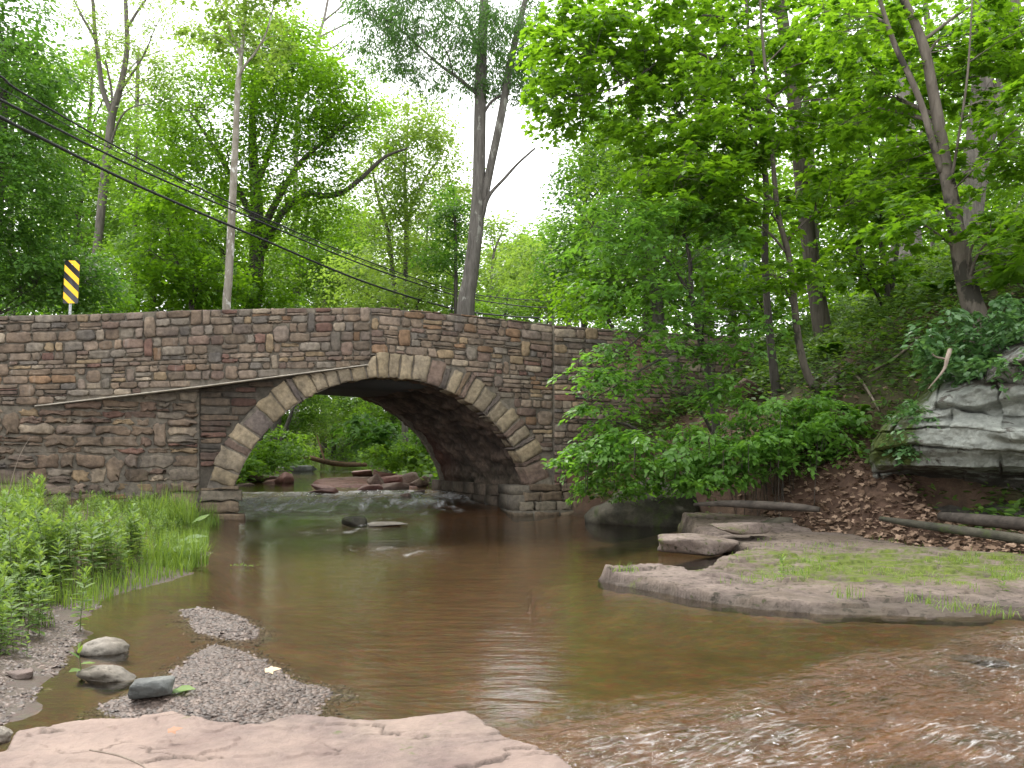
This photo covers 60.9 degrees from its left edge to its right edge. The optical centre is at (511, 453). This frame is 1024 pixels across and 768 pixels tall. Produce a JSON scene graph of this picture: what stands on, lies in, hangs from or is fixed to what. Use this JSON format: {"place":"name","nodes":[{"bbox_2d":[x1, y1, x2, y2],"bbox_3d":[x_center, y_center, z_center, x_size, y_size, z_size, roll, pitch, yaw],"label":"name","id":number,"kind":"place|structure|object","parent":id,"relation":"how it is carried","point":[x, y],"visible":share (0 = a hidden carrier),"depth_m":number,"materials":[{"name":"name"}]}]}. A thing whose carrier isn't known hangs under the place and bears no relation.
{"place":"outdoors","nodes":[
{"label":"outdoors","id":0,"kind":"place"},
{"bbox_2d":[0,596,363,724],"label":"gravel","id":1,"kind":"structure","parent":0,"point":[238,668],"depth_m":4.84,"materials":[{"name":"gravel"}]},
{"bbox_2d":[0,559,44,637],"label":"weed","id":2,"kind":"object","parent":1,"relation":"on","point":[9,581],"visible":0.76,"depth_m":6.00,"materials":[{"name":"green plant"}]},
{"bbox_2d":[70,566,95,630],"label":"weed","id":3,"kind":"object","parent":1,"relation":"on","point":[85,574],"visible":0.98,"depth_m":6.36,"materials":[{"name":"green plant"}]},
{"bbox_2d":[128,675,174,698],"bbox_3d":[-1.849,1.203,4.460,0.221,0.102,0.138,0,0,-7],"label":"rock","id":4,"kind":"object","parent":1,"relation":"on","point":[149,687],"depth_m":4.41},
{"bbox_2d":[0,250,1023,767],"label":"ground","id":5,"kind":"structure","parent":0,"point":[530,678],"depth_m":6.55,"materials":[{"name":"soil"}]},
{"bbox_2d":[0,590,25,651],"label":"weed","id":6,"kind":"object","parent":5,"relation":"on","point":[7,604],"visible":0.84,"depth_m":5.57,"materials":[{"name":"green plant"}]},
{"bbox_2d":[0,510,29,594],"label":"weed","id":7,"kind":"object","parent":5,"relation":"on","point":[10,518],"visible":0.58,"depth_m":7.14,"materials":[{"name":"green plant"}]},
{"bbox_2d":[0,496,46,590],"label":"weed","id":8,"kind":"object","parent":5,"relation":"on","point":[19,507],"visible":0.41,"depth_m":7.43,"materials":[{"name":"green plant"}]},
{"bbox_2d":[8,516,48,602],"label":"weed","id":9,"kind":"object","parent":5,"relation":"on","point":[29,534],"visible":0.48,"depth_m":7.22,"materials":[{"name":"green plant"}]},
{"bbox_2d":[7,544,53,614],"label":"weed","id":10,"kind":"object","parent":5,"relation":"on","point":[36,565],"visible":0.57,"depth_m":6.72,"materials":[{"name":"green plant"}]},
{"bbox_2d":[7,559,54,624],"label":"weed","id":11,"kind":"object","parent":5,"relation":"on","point":[43,582],"visible":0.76,"depth_m":6.45,"materials":[{"name":"green plant"}]},
{"bbox_2d":[6,539,59,623],"bbox_3d":[-3.549,0.968,6.444,0.368,0.670,0.221,0,0,-27],"label":"weed","id":12,"kind":"object","parent":5,"relation":"on","point":[22,549],"visible":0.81,"depth_m":6.44,"materials":[{"name":"green plant"}]},
{"bbox_2d":[0,473,76,523],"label":"grass tuft","id":13,"kind":"object","parent":5,"relation":"on","point":[24,491],"visible":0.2,"depth_m":11.02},
{"bbox_2d":[28,504,63,588],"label":"weed","id":14,"kind":"object","parent":5,"relation":"on","point":[49,519],"visible":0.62,"depth_m":7.74,"materials":[{"name":"green plant"}]},
{"bbox_2d":[45,510,79,575],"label":"weed","id":15,"kind":"object","parent":5,"relation":"on","point":[68,524],"visible":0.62,"depth_m":8.19,"materials":[{"name":"green plant"}]},
{"bbox_2d":[0,0,140,314],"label":"dark maple tree","id":16,"kind":"object","parent":5,"relation":"on","point":[16,161],"visible":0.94,"depth_m":20.67,"materials":[{"name":"green plant"}]},
{"bbox_2d":[63,260,79,314],"bbox_3d":[-9.667,-2.735,19.107,0.378,2.994,0.042,0,0,0],"label":"warning sign","id":17,"kind":"object","parent":5,"relation":"on","point":[71,282],"visible":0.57,"depth_m":19.10,"materials":[{"name":"metal"}]},
{"bbox_2d":[74,520,106,582],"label":"weed","id":18,"kind":"object","parent":5,"relation":"on","point":[89,539],"visible":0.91,"depth_m":8.27,"materials":[{"name":"green plant"}]},
{"bbox_2d":[4,34,184,302],"bbox_3d":[-17.181,-8.428,36.127,7.783,16.335,7.542,0,0,-40],"label":"woodland tree","id":19,"kind":"object","parent":5,"relation":"on","point":[112,225],"visible":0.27,"depth_m":35.31,"materials":[{"name":"green plant"}]},
{"bbox_2d":[37,278,155,314],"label":"sapling","id":20,"kind":"object","parent":5,"relation":"on","point":[129,309],"visible":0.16,"depth_m":25.04,"materials":[{"name":"green plant"}]},
{"bbox_2d":[82,516,115,571],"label":"weed","id":21,"kind":"object","parent":5,"relation":"on","point":[109,527],"visible":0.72,"depth_m":8.62,"materials":[{"name":"green plant"}]},
{"bbox_2d":[90,500,114,568],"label":"weed","id":22,"kind":"object","parent":5,"relation":"on","point":[104,523],"visible":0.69,"depth_m":8.84,"materials":[{"name":"green plant"}]},
{"bbox_2d":[76,636,129,660],"bbox_3d":[-2.678,1.308,5.722,0.312,0.199,0.289,0,0,0],"label":"boulder","id":23,"kind":"object","parent":5,"relation":"on","point":[109,648],"visible":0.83,"depth_m":5.64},
{"bbox_2d":[76,665,136,689],"bbox_3d":[-2.334,1.295,5.038,0.351,0.128,0.190,0,0,0],"label":"boulder","id":24,"kind":"object","parent":5,"relation":"on","point":[110,677],"visible":0.98,"depth_m":4.97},
{"bbox_2d":[0,492,224,626],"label":"bank grass","id":25,"kind":"structure","parent":5,"relation":"on","point":[95,589],"depth_m":8.94,"materials":[{"name":"plant"}]},
{"bbox_2d":[28,0,211,301],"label":"walnut tree","id":26,"kind":"object","parent":5,"relation":"on","point":[111,127],"visible":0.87,"depth_m":31.27,"materials":[{"name":"green plant"}]},
{"bbox_2d":[50,34,209,275],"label":"tree","id":27,"kind":"object","parent":5,"relation":"on","point":[136,83],"visible":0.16,"depth_m":54.55,"materials":[{"name":"green plant"}]},
{"bbox_2d":[71,131,206,301],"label":"woodland tree","id":28,"kind":"object","parent":5,"relation":"on","point":[120,245],"visible":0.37,"depth_m":29.05,"materials":[{"name":"green plant"}]},
{"bbox_2d":[96,269,205,311],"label":"sapling","id":29,"kind":"object","parent":5,"relation":"on","point":[153,287],"visible":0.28,"depth_m":27.39,"materials":[{"name":"green plant"}]},
{"bbox_2d":[55,102,247,297],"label":"tree","id":30,"kind":"object","parent":5,"relation":"on","point":[146,153],"visible":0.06,"depth_m":51.22,"materials":[{"name":"green plant"}]},
{"bbox_2d":[112,481,203,525],"bbox_3d":[-5.324,0.761,13.409,1.727,0.744,1.642,0,0,-41],"label":"grass tuft","id":31,"kind":"object","parent":5,"relation":"on","point":[188,516],"visible":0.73,"depth_m":13.44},
{"bbox_2d":[100,173,259,310],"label":"woodland tree","id":32,"kind":"object","parent":5,"relation":"on","point":[185,273],"visible":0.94,"depth_m":26.36,"materials":[{"name":"green plant"}]},
{"bbox_2d":[140,525,234,568],"bbox_3d":[-3.789,1.075,9.916,1.071,0.565,1.411,0,0,-44],"label":"grass tuft","id":33,"kind":"object","parent":5,"relation":"on","point":[196,556],"visible":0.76,"depth_m":9.84,"materials":[{"name":"plant"}]},
{"bbox_2d":[148,168,305,306],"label":"tree","id":34,"kind":"object","parent":5,"relation":"on","point":[226,216],"visible":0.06,"depth_m":49.84,"materials":[{"name":"green plant"}]},
{"bbox_2d":[159,0,301,309],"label":"sycamore tree","id":35,"kind":"object","parent":5,"relation":"on","point":[244,8],"visible":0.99,"depth_m":24.92,"materials":[{"name":"green plant"}]},
{"bbox_2d":[108,2,407,453],"bbox_3d":[-9.343,-8.258,33.347,10.775,18.449,8.757,0,0,0],"label":"broad maple tree","id":36,"kind":"object","parent":5,"relation":"on","point":[327,125],"visible":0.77,"depth_m":32.30,"materials":[{"name":"green plant"}]},
{"bbox_2d":[219,270,311,449],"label":"sapling","id":37,"kind":"object","parent":5,"relation":"on","point":[279,303],"visible":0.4,"depth_m":32.80,"materials":[{"name":"green plant"}]},
{"bbox_2d":[241,424,319,479],"bbox_3d":[-8.538,-0.088,30.978,3.136,2.082,9.962,0,0,0],"label":"upstream shrub","id":38,"kind":"object","parent":5,"relation":"on","point":[288,451],"visible":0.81,"depth_m":29.94,"materials":[{"name":"green plant"}]},
{"bbox_2d":[0,711,570,767],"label":"rock slab","id":39,"kind":"object","parent":5,"relation":"on","point":[462,739],"visible":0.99,"depth_m":3.54,"materials":[{"name":"stone"}]},
{"bbox_2d":[263,395,343,453],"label":"upstream tree","id":40,"kind":"object","parent":5,"relation":"on","point":[285,420],"visible":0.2,"depth_m":47.10,"materials":[{"name":"green plant"}]},
{"bbox_2d":[241,164,395,457],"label":"tree","id":41,"kind":"object","parent":5,"relation":"on","point":[324,444],"visible":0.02,"depth_m":72.22,"materials":[{"name":"green plant"}]},
{"bbox_2d":[247,187,402,432],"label":"slender tree","id":42,"kind":"object","parent":5,"relation":"on","point":[320,255],"visible":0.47,"depth_m":55.26,"materials":[{"name":"green plant"}]},
{"bbox_2d":[292,0,358,440],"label":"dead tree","id":43,"kind":"object","parent":5,"relation":"on","point":[325,18],"visible":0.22,"depth_m":57.27,"materials":[{"name":"wood"}]},
{"bbox_2d":[300,435,367,466],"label":"fallen log","id":44,"kind":"object","parent":5,"relation":"on","point":[335,463],"visible":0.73,"depth_m":42.88,"materials":[{"name":"wood"}]},
{"bbox_2d":[236,421,438,483],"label":"upstream undergrowth","id":45,"kind":"object","parent":5,"relation":"on","point":[245,474],"visible":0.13,"depth_m":33.13,"materials":[{"name":"green plant"}]},
{"bbox_2d":[327,412,408,467],"bbox_3d":[-4.905,-0.395,29.959,3.321,2.009,2.503,0,0,21],"label":"upstream shrub","id":46,"kind":"object","parent":45,"relation":"on","point":[382,435],"visible":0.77,"depth_m":29.55,"materials":[{"name":"green plant"}]},
{"bbox_2d":[360,430,433,473],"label":"upstream shrub","id":47,"kind":"object","parent":45,"relation":"on","point":[394,461],"visible":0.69,"depth_m":28.11,"materials":[{"name":"green plant"}]},
{"bbox_2d":[288,395,397,457],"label":"upstream tree","id":48,"kind":"object","parent":5,"relation":"on","point":[329,437],"visible":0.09,"depth_m":66.03,"materials":[{"name":"green plant"}]},
{"bbox_2d":[304,277,399,452],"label":"sapling","id":49,"kind":"object","parent":5,"relation":"on","point":[336,303],"visible":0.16,"depth_m":57.71,"materials":[{"name":"green plant"}]},
{"bbox_2d":[312,395,413,455],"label":"upstream tree","id":50,"kind":"object","parent":5,"relation":"on","point":[378,410],"visible":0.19,"depth_m":43.02,"materials":[{"name":"green plant"}]},
{"bbox_2d":[310,477,430,491],"bbox_3d":[-4.350,1.380,27.450,4.800,1.140,7.600,0,0,0],"label":"flat ledge","id":51,"kind":"object","parent":5,"relation":"on","point":[341,482],"visible":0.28,"depth_m":27.33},
{"bbox_2d":[0,307,753,521],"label":"stone bridge","id":52,"kind":"structure","parent":5,"relation":"on","point":[201,402],"depth_m":16.86,"materials":[{"name":"stone"}]},
{"bbox_2d":[308,168,485,310],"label":"slender tree","id":53,"kind":"object","parent":5,"relation":"on","point":[355,272],"visible":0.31,"depth_m":43.61,"materials":[{"name":"green plant"}]},
{"bbox_2d":[320,192,486,421],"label":"tree","id":54,"kind":"object","parent":5,"relation":"on","point":[399,247],"visible":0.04,"depth_m":58.54,"materials":[{"name":"green plant"}]},
{"bbox_2d":[325,75,485,451],"bbox_3d":[-4.720,-7.815,38.963,7.193,17.441,7.444,0,0,-37],"label":"slender tree","id":55,"kind":"object","parent":5,"relation":"on","point":[398,212],"visible":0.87,"depth_m":38.09,"materials":[{"name":"green plant"}]},
{"bbox_2d":[368,273,460,444],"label":"sapling","id":56,"kind":"object","parent":5,"relation":"on","point":[411,301],"visible":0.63,"depth_m":33.46,"materials":[{"name":"green plant"}]},
{"bbox_2d":[407,182,484,313],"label":"slender tree","id":57,"kind":"object","parent":5,"relation":"on","point":[437,260],"visible":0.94,"depth_m":33.79,"materials":[{"name":"green plant"}]},
{"bbox_2d":[332,0,562,315],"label":"ash tree","id":58,"kind":"object","parent":5,"relation":"on","point":[482,44],"visible":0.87,"depth_m":26.68,"materials":[{"name":"green plant"}]},
{"bbox_2d":[420,273,484,313],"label":"sapling","id":59,"kind":"object","parent":5,"relation":"on","point":[448,280],"visible":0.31,"depth_m":37.77,"materials":[{"name":"green plant"}]},
{"bbox_2d":[444,209,546,318],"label":"tree","id":60,"kind":"object","parent":5,"relation":"on","point":[490,229],"visible":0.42,"depth_m":60.09,"materials":[{"name":"green plant"}]},
{"bbox_2d":[1,49,1023,429],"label":"distant woods","id":61,"kind":"object","parent":5,"relation":"on","point":[775,227],"visible":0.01,"depth_m":100.22,"materials":[{"name":"green plant"}]},
{"bbox_2d":[475,284,552,323],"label":"sapling","id":62,"kind":"object","parent":5,"relation":"on","point":[508,310],"visible":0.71,"depth_m":45.69,"materials":[{"name":"green plant"}]},
{"bbox_2d":[478,207,577,323],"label":"tree","id":63,"kind":"object","parent":5,"relation":"on","point":[540,234],"visible":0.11,"depth_m":74.60,"materials":[{"name":"green plant"}]},
{"bbox_2d":[483,237,580,325],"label":"tree","id":64,"kind":"object","parent":5,"relation":"on","point":[528,255],"visible":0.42,"depth_m":48.58,"materials":[{"name":"green plant"}]},
{"bbox_2d":[520,96,660,327],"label":"tree","id":65,"kind":"object","parent":5,"relation":"on","point":[546,268],"visible":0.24,"depth_m":32.54,"materials":[{"name":"green plant"}]},
{"bbox_2d":[534,253,647,329],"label":"maple tree","id":66,"kind":"object","parent":5,"relation":"on","point":[571,306],"visible":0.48,"depth_m":25.61,"materials":[{"name":"green plant"}]},
{"bbox_2d":[550,97,720,331],"bbox_3d":[3.927,-6.134,26.866,5.573,9.376,5.511,0,0,40],"label":"maple tree","id":67,"kind":"object","parent":5,"relation":"on","point":[603,181],"visible":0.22,"depth_m":26.32,"materials":[{"name":"green plant"}]},
{"bbox_2d":[584,478,699,539],"bbox_3d":[2.514,1.150,16.299,2.264,1.377,1.704,0,0,35],"label":"mossy boulder","id":68,"kind":"object","parent":5,"relation":"on","point":[665,512],"visible":0.42,"depth_m":15.57,"materials":[{"name":"stone"}]},
{"bbox_2d":[549,195,744,331],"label":"maple tree","id":69,"kind":"object","parent":5,"relation":"on","point":[659,306],"visible":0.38,"depth_m":23.41,"materials":[{"name":"green plant"}]},
{"bbox_2d":[510,0,820,395],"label":"maple tree","id":70,"kind":"object","parent":5,"relation":"on","point":[576,81],"visible":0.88,"depth_m":16.46,"materials":[{"name":"green plant"}]},
{"bbox_2d":[544,188,802,490],"bbox_3d":[2.781,-1.853,15.253,4.440,5.511,2.590,0,0,0],"label":"spicebush tree","id":71,"kind":"object","parent":5,"relation":"on","point":[639,222],"visible":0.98,"depth_m":14.95,"materials":[{"name":"green plant"}]},
{"bbox_2d":[541,389,837,515],"bbox_3d":[3.139,0.003,14.414,5.365,2.326,2.730,0,0,0],"label":"spicebush","id":72,"kind":"object","parent":5,"relation":"on","point":[606,452],"visible":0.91,"depth_m":14.16,"materials":[{"name":"green plant"}]},
{"bbox_2d":[574,469,656,505],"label":"hanging creeper","id":73,"kind":"object","parent":72,"relation":"hanging from","point":[605,494],"visible":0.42,"depth_m":15.43,"materials":[{"name":"green plant"}]},
{"bbox_2d":[604,7,781,334],"bbox_3d":[6.192,-8.882,30.127,6.743,13.077,5.842,0,0,-25],"label":"maple tree","id":74,"kind":"object","parent":5,"relation":"on","point":[676,30],"visible":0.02,"depth_m":29.83,"materials":[{"name":"green plant"}]},
{"bbox_2d":[657,175,801,328],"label":"maple tree","id":75,"kind":"object","parent":5,"relation":"on","point":[769,239],"visible":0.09,"depth_m":26.40,"materials":[{"name":"green plant"}]},
{"bbox_2d":[679,254,846,342],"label":"maple tree","id":76,"kind":"object","parent":5,"relation":"on","point":[802,308],"visible":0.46,"depth_m":22.98,"materials":[{"name":"green plant"}]},
{"bbox_2d":[614,0,938,393],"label":"maple tree","id":77,"kind":"object","parent":5,"relation":"on","point":[723,183],"visible":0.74,"depth_m":15.62,"materials":[{"name":"green plant"}]},
{"bbox_2d":[713,59,879,255],"bbox_3d":[10.392,-9.344,31.281,6.739,10.158,5.926,0,0,0],"label":"maple tree","id":78,"kind":"object","parent":5,"relation":"on","point":[779,168],"visible":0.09,"depth_m":30.86,"materials":[{"name":"green plant"}]},
{"bbox_2d":[573,203,1023,531],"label":"ground cover","id":79,"kind":"object","parent":5,"relation":"on","point":[937,269],"visible":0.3,"depth_m":16.81,"materials":[{"name":"green plant"}]},
{"bbox_2d":[730,390,877,516],"bbox_3d":[4.568,0.056,14.051,2.359,2.186,2.151,0,0,0],"label":"spicebush","id":80,"kind":"object","parent":5,"relation":"on","point":[824,421],"visible":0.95,"depth_m":13.70,"materials":[{"name":"green plant"}]},
{"bbox_2d":[598,511,1023,626],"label":"rock shelf","id":81,"kind":"object","parent":5,"relation":"on","point":[800,596],"visible":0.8,"depth_m":8.37,"materials":[{"name":"stone"}]},
{"bbox_2d":[708,522,771,534],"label":"ledge block","id":82,"kind":"structure","parent":81,"relation":"on","point":[741,528],"depth_m":11.54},
{"bbox_2d":[693,500,819,511],"bbox_3d":[3.556,0.765,12.874,2.031,0.130,0.138,0,0,44],"label":"grey log","id":83,"kind":"object","parent":81,"relation":"on","point":[772,505],"visible":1,"depth_m":12.71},
{"bbox_2d":[718,536,1023,591],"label":"shelf grass","id":84,"kind":"structure","parent":81,"relation":"on","point":[747,558],"depth_m":8.59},
{"bbox_2d":[688,0,950,341],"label":"maple tree","id":85,"kind":"object","parent":5,"relation":"on","point":[819,314],"visible":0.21,"depth_m":19.89,"materials":[{"name":"green plant"}]},
{"bbox_2d":[638,256,1023,554],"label":"leaf litter","id":86,"kind":"object","parent":5,"relation":"on","point":[930,510],"visible":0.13,"depth_m":12.48,"materials":[{"name":"plant"}]},
{"bbox_2d":[776,205,941,299],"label":"maple tree","id":87,"kind":"object","parent":5,"relation":"on","point":[864,253],"visible":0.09,"depth_m":29.57,"materials":[{"name":"green plant"}]},
{"bbox_2d":[783,118,982,306],"bbox_3d":[8.087,-5.198,18.878,4.177,4.450,3.907,0,0,0],"label":"young maple tree","id":88,"kind":"object","parent":5,"relation":"on","point":[877,272],"visible":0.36,"depth_m":18.60,"materials":[{"name":"green plant"}]},
{"bbox_2d":[775,0,1023,263],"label":"maple tree","id":89,"kind":"object","parent":5,"relation":"on","point":[902,95],"visible":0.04,"depth_m":27.04,"materials":[{"name":"green plant"}]},
{"bbox_2d":[832,0,1009,247],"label":"maple tree","id":90,"kind":"object","parent":5,"relation":"on","point":[925,23],"visible":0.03,"depth_m":33.87,"materials":[{"name":"green plant"}]},
{"bbox_2d":[867,331,1023,527],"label":"cliff","id":91,"kind":"structure","parent":5,"relation":"on","point":[978,437],"depth_m":11.59,"materials":[{"name":"stone"}]},
{"bbox_2d":[881,440,929,466],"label":"ledge plant","id":92,"kind":"object","parent":91,"relation":"on","point":[910,451],"visible":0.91,"depth_m":11.75,"materials":[{"name":"green plant"}]},
{"bbox_2d":[871,399,940,450],"bbox_3d":[5.501,-0.384,12.035,1.018,0.751,1.228,0,0,39],"label":"ledge plant","id":93,"kind":"object","parent":91,"relation":"on","point":[912,408],"visible":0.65,"depth_m":11.76,"materials":[{"name":"green plant"}]},
{"bbox_2d":[790,0,1023,354],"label":"maple tree","id":94,"kind":"object","parent":91,"relation":"on","point":[1006,69],"visible":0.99,"depth_m":12.98,"materials":[{"name":"green plant"}]},
{"bbox_2d":[900,293,1023,399],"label":"vine thicket","id":95,"kind":"object","parent":91,"relation":"on","point":[1012,326],"visible":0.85,"depth_m":11.78,"materials":[{"name":"green plant"}]},
{"bbox_2d":[879,516,1023,543],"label":"mossy log","id":96,"kind":"object","parent":5,"relation":"on","point":[1011,537],"visible":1,"depth_m":10.47,"materials":[{"name":"wood"}]},
{"bbox_2d":[912,0,1023,238],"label":"oak tree","id":97,"kind":"object","parent":5,"relation":"on","point":[972,155],"visible":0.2,"depth_m":23.78,"materials":[{"name":"green plant"}]},
{"bbox_2d":[921,170,1023,245],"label":"maple tree","id":98,"kind":"object","parent":5,"relation":"on","point":[990,207],"visible":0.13,"depth_m":29.68,"materials":[{"name":"green plant"}]},
{"bbox_2d":[949,655,1009,667],"bbox_3d":[3.169,1.430,5.923,0.411,0.091,0.243,0,0,0],"label":"wet rock","id":99,"kind":"object","parent":5,"relation":"on","point":[992,664],"visible":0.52,"depth_m":5.85,"materials":[{"name":"grey stone"}]},
{"bbox_2d":[937,512,1023,530],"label":"rotting log","id":100,"kind":"object","parent":5,"relation":"on","point":[1003,522],"visible":1,"depth_m":10.81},
{"bbox_2d":[0,0,1023,412],"label":"sky","id":101,"kind":"structure","parent":0,"point":[517,193],"materials":[{"name":"white"}]},
{"bbox_2d":[57,459,1023,767],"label":"stream water","id":102,"kind":"structure","parent":0,"point":[305,481],"depth_m":10.64,"materials":[{"name":"liquid"}]},
{"bbox_2d":[657,533,739,555],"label":"ledge block","id":103,"kind":"structure","parent":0,"point":[695,544],"depth_m":10.97,"materials":[{"name":"stone"}]},
{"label":"utility pole","id":104,"kind":"object","parent":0,"visible":0},
{"bbox_2d":[0,88,550,301],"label":"power line","id":105,"kind":"object","parent":104,"relation":"attached to","point":[216,198],"visible":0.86,"depth_m":22.10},
{"bbox_2d":[0,75,552,299],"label":"power line","id":106,"kind":"object","parent":104,"relation":"attached to","point":[32,98],"visible":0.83,"depth_m":21.87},
{"bbox_2d":[0,98,556,307],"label":"power line","id":107,"kind":"object","parent":104,"relation":"attached to","point":[64,132],"visible":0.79,"depth_m":22.20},
{"bbox_2d":[0,115,566,317],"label":"power line","id":108,"kind":"object","parent":104,"relation":"attached to","point":[108,171],"visible":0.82,"depth_m":21.94,"materials":[{"name":"rubber"}]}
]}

